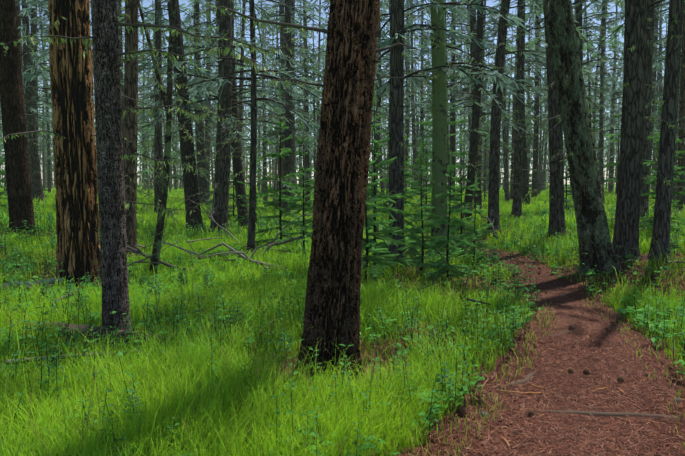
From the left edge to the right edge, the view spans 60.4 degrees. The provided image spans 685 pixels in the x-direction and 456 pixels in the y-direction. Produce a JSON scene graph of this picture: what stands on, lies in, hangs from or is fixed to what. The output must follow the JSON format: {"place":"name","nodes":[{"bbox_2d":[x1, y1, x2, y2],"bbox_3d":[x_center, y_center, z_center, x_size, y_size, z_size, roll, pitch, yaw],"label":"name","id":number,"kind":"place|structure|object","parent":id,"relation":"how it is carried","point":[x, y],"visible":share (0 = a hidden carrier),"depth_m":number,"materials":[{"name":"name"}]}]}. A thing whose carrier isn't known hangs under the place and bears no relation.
{"place":"outdoors","nodes":[
{"label":"outdoors","id":0,"kind":"place"},
{"bbox_2d":[1,0,682,183],"label":"sky","id":1,"kind":"structure","parent":0,"point":[146,3],"materials":[{"name":"blue"}]},
{"bbox_2d":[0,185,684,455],"bbox_3d":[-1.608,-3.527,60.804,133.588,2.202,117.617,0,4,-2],"label":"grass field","id":2,"kind":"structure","parent":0,"point":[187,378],"depth_m":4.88,"materials":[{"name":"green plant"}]},
{"bbox_2d":[0,183,684,455],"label":"undergrowth","id":3,"kind":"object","parent":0,"point":[518,339],"depth_m":8.41,"materials":[{"name":"green plant"}]},
{"bbox_2d":[0,0,35,236],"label":"tree trunk","id":4,"kind":"object","parent":3,"relation":"on","point":[19,194],"visible":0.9,"depth_m":14.39,"materials":[{"name":"brown plant"}]},
{"bbox_2d":[48,0,101,288],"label":"tree trunk","id":5,"kind":"object","parent":3,"relation":"on","point":[78,254],"visible":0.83,"depth_m":9.03,"materials":[{"name":"brown plant"}]},
{"bbox_2d":[91,0,130,330],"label":"tree trunk","id":6,"kind":"object","parent":3,"relation":"on","point":[110,173],"visible":0.9,"depth_m":5.73,"materials":[{"name":"grey wood"}]},
{"bbox_2d":[2,17,306,232],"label":"conifer branches","id":7,"kind":"object","parent":6,"relation":"attached to","point":[137,24],"visible":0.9,"depth_m":5.68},
{"bbox_2d":[0,278,658,455],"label":"fallen sticks","id":8,"kind":"object","parent":3,"relation":"on","point":[52,280],"visible":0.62,"depth_m":8.31,"materials":[{"name":"brown wood"}]},
{"bbox_2d":[293,0,379,382],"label":"tree trunk","id":9,"kind":"object","parent":3,"relation":"on","point":[332,309],"visible":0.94,"depth_m":4.85,"materials":[{"name":"brown plant"}]},
{"bbox_2d":[206,6,416,124],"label":"bare branches","id":10,"kind":"object","parent":9,"relation":"attached to","point":[322,30],"visible":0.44,"depth_m":4.87,"materials":[{"name":"wood"}]},
{"bbox_2d":[26,183,654,289],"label":"fallen branches","id":11,"kind":"object","parent":3,"relation":"on","point":[244,256],"visible":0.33,"depth_m":10.89,"materials":[{"name":"grey wood"}]},
{"bbox_2d":[0,198,684,455],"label":"grass blades","id":12,"kind":"object","parent":3,"relation":"on","point":[496,258],"depth_m":6.44,"materials":[{"name":"green plant"}]},
{"bbox_2d":[0,0,684,285],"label":"background tree trunks","id":13,"kind":"object","parent":3,"relation":"on","point":[631,187],"visible":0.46,"depth_m":17.42,"materials":[{"name":"grey plant"}]},
{"bbox_2d":[0,0,684,288],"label":"forest foliage","id":14,"kind":"object","parent":13,"relation":"on","point":[413,238],"visible":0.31,"depth_m":22.16,"materials":[{"name":"green plant"}]},
{"bbox_2d":[0,0,684,233],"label":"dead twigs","id":15,"kind":"object","parent":13,"relation":"attached to","point":[226,52],"visible":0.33,"depth_m":11.42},
{"bbox_2d":[0,212,684,436],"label":"fallen branches","id":16,"kind":"object","parent":3,"relation":"on","point":[463,409],"visible":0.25,"depth_m":5.60,"materials":[{"name":"brown wood"}]},
{"bbox_2d":[543,0,623,274],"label":"leaning tree trunk","id":17,"kind":"object","parent":3,"relation":"on","point":[594,240],"visible":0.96,"depth_m":10.03,"materials":[{"name":"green plant"}]},
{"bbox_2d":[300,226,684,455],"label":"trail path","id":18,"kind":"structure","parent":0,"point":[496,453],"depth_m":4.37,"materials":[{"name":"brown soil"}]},
{"bbox_2d":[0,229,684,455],"bbox_3d":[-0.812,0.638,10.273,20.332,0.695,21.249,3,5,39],"label":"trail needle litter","id":19,"kind":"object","parent":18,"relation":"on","point":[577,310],"visible":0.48,"depth_m":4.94,"materials":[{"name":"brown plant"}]}
]}

